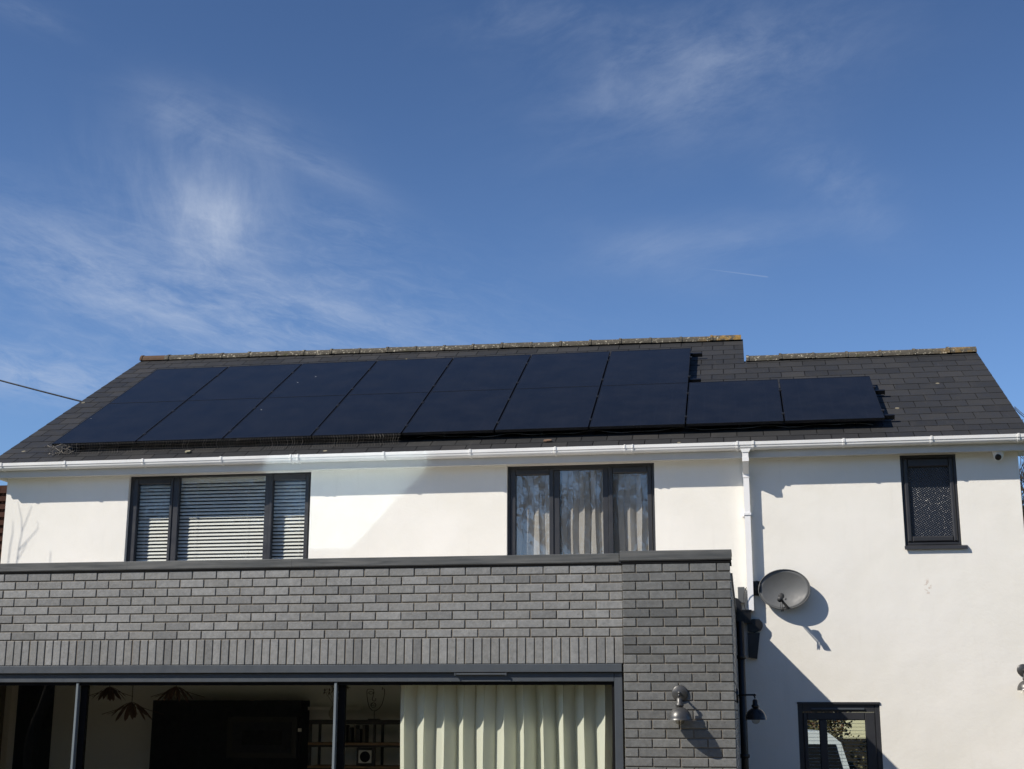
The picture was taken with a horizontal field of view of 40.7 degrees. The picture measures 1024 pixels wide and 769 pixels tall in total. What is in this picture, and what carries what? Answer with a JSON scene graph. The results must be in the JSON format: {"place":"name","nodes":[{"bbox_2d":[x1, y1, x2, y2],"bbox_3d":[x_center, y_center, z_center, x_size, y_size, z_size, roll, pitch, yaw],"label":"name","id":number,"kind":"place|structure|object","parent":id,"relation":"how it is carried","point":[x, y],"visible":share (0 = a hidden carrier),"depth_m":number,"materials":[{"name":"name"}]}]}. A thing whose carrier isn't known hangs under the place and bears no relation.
{"place":"outdoors","nodes":[
{"label":"outdoors","id":0,"kind":"place"},
{"bbox_2d":[0,485,6,562],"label":"neighbour house","id":1,"kind":"structure","parent":0,"point":[3,490],"depth_m":19.21,"materials":[{"name":"red tile"}]},
{"bbox_2d":[0,0,1023,504],"label":"sky","id":2,"kind":"structure","parent":0,"point":[178,177],"materials":[{"name":"blue"}]},
{"bbox_2d":[808,730,849,768],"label":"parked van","id":3,"kind":"object","parent":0,"point":[836,755],"visible":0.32,"depth_m":26.16,"materials":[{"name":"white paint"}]},
{"bbox_2d":[816,729,866,768],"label":"hedge","id":4,"kind":"object","parent":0,"point":[854,748],"visible":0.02,"depth_m":30.28,"materials":[{"name":"green plant"}]},
{"bbox_2d":[831,720,865,736],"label":"cream house","id":5,"kind":"structure","parent":0,"point":[858,727],"depth_m":37.53,"materials":[{"name":"beige paint"}]},
{"bbox_2d":[1014,407,1023,522],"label":"bare tree","id":6,"kind":"object","parent":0,"point":[1022,475],"visible":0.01,"depth_m":24.70,"materials":[{"name":"brown plant"}]},
{"label":"ground","id":7,"kind":"structure","parent":0,"visible":0},
{"bbox_2d":[0,549,740,768],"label":"brick extension","id":8,"kind":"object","parent":7,"relation":"on","point":[643,633],"visible":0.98,"depth_m":11.98,"materials":[{"name":"grey brick"}]},
{"bbox_2d":[89,685,130,700],"bbox_3d":[-4.252,3.146,14.632,0.471,0.421,0.451,-2,-14,9],"label":"pendant lamp","id":9,"kind":"object","parent":8,"relation":"hanging from","point":[109,691],"visible":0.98,"depth_m":14.53,"materials":[{"name":"black metal"}]},
{"bbox_2d":[104,687,163,721],"bbox_3d":[-3.894,3.154,14.212,0.622,0.629,0.596,-2,-14,9],"label":"pendant lamp","id":10,"kind":"object","parent":8,"relation":"hanging from","point":[130,707],"visible":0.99,"depth_m":14.10,"materials":[{"name":"black metal"}]},
{"bbox_2d":[151,685,202,703],"bbox_3d":[-3.477,3.097,14.359,0.553,0.450,0.530,-2,-14,9],"label":"pendant lamp","id":11,"kind":"object","parent":8,"relation":"hanging from","point":[169,693],"visible":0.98,"depth_m":14.25,"materials":[{"name":"black metal"}]},
{"bbox_2d":[0,664,624,768],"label":"sliding door","id":12,"kind":"structure","parent":8,"relation":"in","point":[82,677],"depth_m":11.86,"materials":[{"name":"metal"}]},
{"bbox_2d":[308,707,362,709],"bbox_3d":[-2.141,3.927,16.721,0.660,0.040,0.105,-2,-14,9],"label":"wall shelf","id":13,"kind":"object","parent":8,"relation":"attached to","point":[332,708],"depth_m":16.68,"materials":[{"name":"brown wood"}]},
{"bbox_2d":[307,720,399,768],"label":"shelving unit","id":14,"kind":"object","parent":8,"relation":"on","point":[374,744],"visible":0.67,"depth_m":15.99,"materials":[{"name":"brown wood"}]},
{"bbox_2d":[323,685,349,705],"bbox_3d":[-2.075,3.723,16.260,0.310,0.442,0.265,-8,-16,31],"label":"dried plant","id":15,"kind":"object","parent":14,"relation":"on","point":[331,692],"visible":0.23,"depth_m":16.28,"materials":[{"name":"brown plant"}]},
{"bbox_2d":[345,725,349,741],"bbox_3d":[-1.949,4.091,16.168,0.045,0.199,0.160,-2,-14,9],"label":"book","id":16,"kind":"object","parent":14,"relation":"on","point":[346,734],"visible":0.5,"depth_m":16.13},
{"bbox_2d":[348,727,353,742],"bbox_3d":[-1.877,4.102,16.153,0.035,0.170,0.160,-2,-14,9],"label":"book","id":17,"kind":"object","parent":14,"relation":"on","point":[350,734],"visible":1,"depth_m":16.09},
{"bbox_2d":[354,725,359,742],"bbox_3d":[-1.817,4.088,16.146,0.020,0.196,0.160,-2,-14,9],"label":"book","id":18,"kind":"object","parent":14,"relation":"on","point":[356,727],"visible":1,"depth_m":16.08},
{"bbox_2d":[356,729,361,742],"bbox_3d":[-1.779,4.107,16.135,0.044,0.154,0.160,-2,-14,9],"label":"book","id":19,"kind":"object","parent":14,"relation":"on","point":[358,735],"visible":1,"depth_m":16.07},
{"bbox_2d":[362,725,368,742],"bbox_3d":[-1.713,4.082,16.130,0.033,0.200,0.160,-2,-14,9],"label":"book","id":20,"kind":"object","parent":14,"relation":"on","point":[365,733],"visible":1,"depth_m":16.07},
{"bbox_2d":[356,747,375,765],"bbox_3d":[-1.697,4.322,16.025,0.210,0.201,0.086,-2,-14,9],"label":"picture frame","id":21,"kind":"object","parent":14,"relation":"on","point":[364,756],"visible":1,"depth_m":15.99,"materials":[{"name":"black plastic"}]},
{"bbox_2d":[367,687,384,719],"bbox_3d":[-1.598,3.733,16.151,0.223,0.372,0.080,-2,-14,9],"label":"face sculpture","id":22,"kind":"object","parent":14,"relation":"on","point":[374,703],"visible":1,"depth_m":16.15,"materials":[{"name":"black metal"}]},
{"bbox_2d":[400,685,611,768],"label":"curtain","id":23,"kind":"object","parent":8,"relation":"hanging from","point":[505,726],"visible":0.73,"depth_m":11.78,"materials":[{"name":"beige fabric"}]},
{"bbox_2d":[668,685,691,720],"bbox_3d":[1.359,2.597,11.185,0.198,0.318,0.211,-2,-14,9],"label":"wall lamp","id":24,"kind":"object","parent":8,"relation":"attached to","point":[679,695],"visible":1,"depth_m":11.15,"materials":[{"name":"silver metal"}]},
{"bbox_2d":[735,598,762,768],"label":"drainpipe","id":25,"kind":"object","parent":8,"relation":"attached to","point":[744,616],"visible":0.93,"depth_m":15.14,"materials":[{"name":"black plastic"}]},
{"bbox_2d":[736,688,766,719],"bbox_3d":[2.157,2.894,12.425,0.264,0.318,0.198,-2,-14,9],"label":"wall lamp","id":26,"kind":"object","parent":8,"relation":"attached to","point":[754,712],"visible":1,"depth_m":12.37,"materials":[{"name":"black metal"}]},
{"bbox_2d":[0,335,1023,768],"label":"house","id":27,"kind":"structure","parent":7,"relation":"on","point":[898,541],"depth_m":15.93,"materials":[{"name":"paint"}]},
{"bbox_2d":[0,380,80,401],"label":"overhead cable","id":28,"kind":"object","parent":27,"relation":"attached to","point":[41,391],"visible":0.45,"depth_m":22.86,"materials":[{"name":"black plastic"}]},
{"bbox_2d":[126,472,310,560],"bbox_3d":[-3.590,1.772,16.910,2.350,1.346,0.082,-2,-14,9],"label":"window","id":29,"kind":"structure","parent":27,"relation":"in","point":[175,481],"depth_m":16.97,"materials":[{"name":"black glass"}]},
{"bbox_2d":[136,476,305,560],"bbox_3d":[-3.569,1.778,16.974,2.230,1.297,0.060,-2,-14,9],"label":"venetian blind","id":30,"kind":"object","parent":27,"relation":"attached to","point":[225,480],"visible":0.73,"depth_m":17.00,"materials":[{"name":"white plastic"}]},
{"bbox_2d":[45,434,400,454],"bbox_3d":[-3.683,0.753,17.273,4.706,0.174,0.082,-2,-14,9],"label":"bird netting","id":31,"kind":"object","parent":27,"relation":"attached to","point":[57,448],"visible":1,"depth_m":17.33,"materials":[{"name":"black plastic"}]},
{"bbox_2d":[312,392,428,437],"bbox_3d":[-1.785,0.378,17.856,1.162,0.044,1.740,-2,16,9],"label":"solar panel","id":32,"kind":"object","parent":27,"relation":"on","point":[383,414],"visible":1,"depth_m":17.75,"materials":[{"name":"black glass"}]},
{"bbox_2d":[348,358,452,394],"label":"solar panel","id":33,"kind":"object","parent":27,"relation":"on","point":[401,376],"visible":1,"depth_m":19.46,"materials":[{"name":"black glass"}]},
{"bbox_2d":[431,354,530,391],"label":"solar panel","id":34,"kind":"object","parent":27,"relation":"on","point":[483,373],"visible":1,"depth_m":19.27,"materials":[{"name":"black glass"}]},
{"bbox_2d":[79,414,894,447],"bbox_3d":[-0.700,0.596,17.046,10.531,0.098,0.082,-2,16,9],"label":"mounting rail","id":35,"kind":"object","parent":27,"relation":"attached to","point":[889,416],"visible":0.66,"depth_m":16.58,"materials":[{"name":"black metal"}]},
{"bbox_2d":[52,401,185,445],"bbox_3d":[-5.200,0.503,18.412,1.162,0.044,1.740,-2,16,9],"label":"solar panel","id":36,"kind":"object","parent":35,"relation":"attached to","point":[120,423],"visible":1,"depth_m":18.31,"materials":[{"name":"black glass"}]},
{"bbox_2d":[137,398,264,443],"bbox_3d":[-4.061,0.461,18.227,1.162,0.044,1.740,-2,16,9],"label":"solar panel","id":37,"kind":"object","parent":35,"relation":"attached to","point":[202,420],"visible":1,"depth_m":18.12,"materials":[{"name":"black glass"}]},
{"bbox_2d":[402,389,513,434],"bbox_3d":[-0.646,0.336,17.671,1.162,0.044,1.740,-2,16,9],"label":"solar panel","id":38,"kind":"object","parent":35,"relation":"attached to","point":[460,412],"visible":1,"depth_m":17.56,"materials":[{"name":"black glass"}]},
{"bbox_2d":[495,386,599,431],"bbox_3d":[0.492,0.294,17.486,1.162,0.044,1.740,-2,16,9],"label":"solar panel","id":39,"kind":"object","parent":35,"relation":"attached to","point":[549,409],"visible":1,"depth_m":17.38,"materials":[{"name":"black glass"}]},
{"bbox_2d":[590,383,688,429],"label":"solar panel","id":40,"kind":"object","parent":35,"relation":"attached to","point":[641,406],"visible":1,"depth_m":17.19,"materials":[{"name":"black glass"}]},
{"bbox_2d":[686,379,784,426],"bbox_3d":[2.768,0.211,17.116,1.162,0.044,1.740,-2,16,9],"label":"solar panel","id":41,"kind":"object","parent":35,"relation":"attached to","point":[743,402],"visible":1,"depth_m":17.00,"materials":[{"name":"black glass"}]},
{"bbox_2d":[779,376,884,423],"bbox_3d":[3.907,0.170,16.931,1.162,0.044,1.740,-2,16,9],"label":"solar panel","id":42,"kind":"object","parent":35,"relation":"attached to","point":[829,399],"visible":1,"depth_m":16.82,"materials":[{"name":"black glass"}]},
{"bbox_2d":[515,351,609,388],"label":"solar panel","id":43,"kind":"object","parent":27,"relation":"on","point":[565,369],"visible":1,"depth_m":19.09,"materials":[{"name":"black glass"}]},
{"bbox_2d":[508,463,655,554],"bbox_3d":[0.812,1.611,16.194,1.742,1.346,0.082,-2,-14,9],"label":"window","id":44,"kind":"structure","parent":27,"relation":"in","point":[608,470],"depth_m":16.22,"materials":[{"name":"black glass"}]},
{"bbox_2d":[517,470,648,562],"bbox_3d":[0.832,1.712,16.241,1.651,1.490,0.067,-2,-14,9],"label":"curtain","id":45,"kind":"object","parent":27,"relation":"hanging from","point":[581,511],"visible":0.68,"depth_m":16.29,"materials":[{"name":"fabric"}]},
{"bbox_2d":[417,423,872,437],"bbox_3d":[1.519,0.550,16.546,5.462,0.061,0.088,-2,-14,9],"label":"loose cable","id":46,"kind":"object","parent":27,"relation":"on","point":[639,431],"visible":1,"depth_m":16.54,"materials":[{"name":"black rubber"}]},
{"bbox_2d":[601,378,700,384],"bbox_3d":[-1.565,0.125,18.940,8.251,0.098,0.082,-2,16,9],"label":"mounting rail","id":47,"kind":"object","parent":27,"relation":"attached to","point":[695,380],"visible":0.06,"depth_m":18.28,"materials":[{"name":"black metal"}]},
{"bbox_2d":[110,367,227,402],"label":"solar panel","id":48,"kind":"object","parent":47,"relation":"attached to","point":[179,384],"visible":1,"depth_m":20.02,"materials":[{"name":"black glass"}]},
{"bbox_2d":[187,364,301,400],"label":"solar panel","id":49,"kind":"object","parent":47,"relation":"attached to","point":[243,382],"visible":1,"depth_m":19.83,"materials":[{"name":"black glass"}]},
{"bbox_2d":[267,361,376,397],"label":"solar panel","id":50,"kind":"object","parent":47,"relation":"attached to","point":[324,379],"visible":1,"depth_m":19.64,"materials":[{"name":"black glass"}]},
{"bbox_2d":[601,348,691,385],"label":"solar panel","id":51,"kind":"object","parent":47,"relation":"attached to","point":[654,366],"visible":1,"depth_m":18.90,"materials":[{"name":"black glass"}]},
{"bbox_2d":[609,352,701,357],"bbox_3d":[-1.376,-0.246,20.180,8.251,0.098,0.082,-2,16,9],"label":"mounting rail","id":52,"kind":"object","parent":27,"relation":"attached to","point":[696,354],"visible":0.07,"depth_m":19.52,"materials":[{"name":"black metal"}]},
{"bbox_2d":[596,389,884,402],"bbox_3d":[-0.554,0.309,18.003,10.531,0.098,0.082,-2,16,9],"label":"mounting rail","id":53,"kind":"object","parent":27,"relation":"attached to","point":[879,392],"visible":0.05,"depth_m":17.16,"materials":[{"name":"black metal"}]},
{"bbox_2d":[223,395,345,440],"bbox_3d":[-2.923,0.419,18.041,1.162,0.044,1.740,-2,16,9],"label":"solar panel","id":54,"kind":"object","parent":53,"relation":"attached to","point":[300,417],"visible":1,"depth_m":17.94,"materials":[{"name":"black glass"}]},
{"bbox_2d":[738,587,744,602],"bbox_3d":[2.589,2.378,15.577,0.074,0.175,0.078,-2,-14,9],"label":"junction box","id":55,"kind":"object","parent":27,"relation":"attached to","point":[741,592],"visible":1,"depth_m":15.54,"materials":[{"name":"grey paint"}]},
{"bbox_2d":[753,569,810,611],"bbox_3d":[3.020,2.317,15.483,0.435,0.489,0.498,7,-15,-28],"label":"satellite dish","id":56,"kind":"object","parent":27,"relation":"attached to","point":[783,589],"visible":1,"depth_m":15.50,"materials":[{"name":"grey paint"}]},
{"bbox_2d":[808,723,866,768],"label":"venetian blind","id":57,"kind":"object","parent":27,"relation":"attached to","point":[842,744],"visible":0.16,"depth_m":20.48,"materials":[{"name":"white plastic"}]},
{"bbox_2d":[797,702,882,768],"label":"door","id":58,"kind":"structure","parent":27,"relation":"in","point":[869,712],"depth_m":15.13,"materials":[{"name":"black glass"}]},
{"bbox_2d":[900,454,967,549],"bbox_3d":[4.734,1.322,15.533,0.677,1.075,0.124,-2,-14,9],"label":"window","id":59,"kind":"structure","parent":27,"relation":"in","point":[931,516],"depth_m":15.54,"materials":[{"name":"black glass"}]},
{"bbox_2d":[992,451,1003,459],"bbox_3d":[5.439,0.797,15.423,0.132,0.113,0.133,-2,-14,9],"label":"security camera","id":60,"kind":"object","parent":27,"relation":"attached to","point":[998,455],"visible":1,"depth_m":15.38,"materials":[{"name":"white plastic"}]},
{"bbox_2d":[1017,664,1023,689],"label":"wall lamp","id":61,"kind":"object","parent":27,"relation":"attached to","point":[1020,669],"visible":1,"depth_m":14.92,"materials":[{"name":"silver metal"}]},
{"bbox_2d":[807,720,854,736],"bbox_3d":[7.690,8.802,34.278,1.700,2.346,1.714,-2,-14,9],"label":"shrub","id":62,"kind":"object","parent":7,"relation":"on","point":[829,726],"visible":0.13,"depth_m":34.07,"materials":[{"name":"green plant"}]}
]}

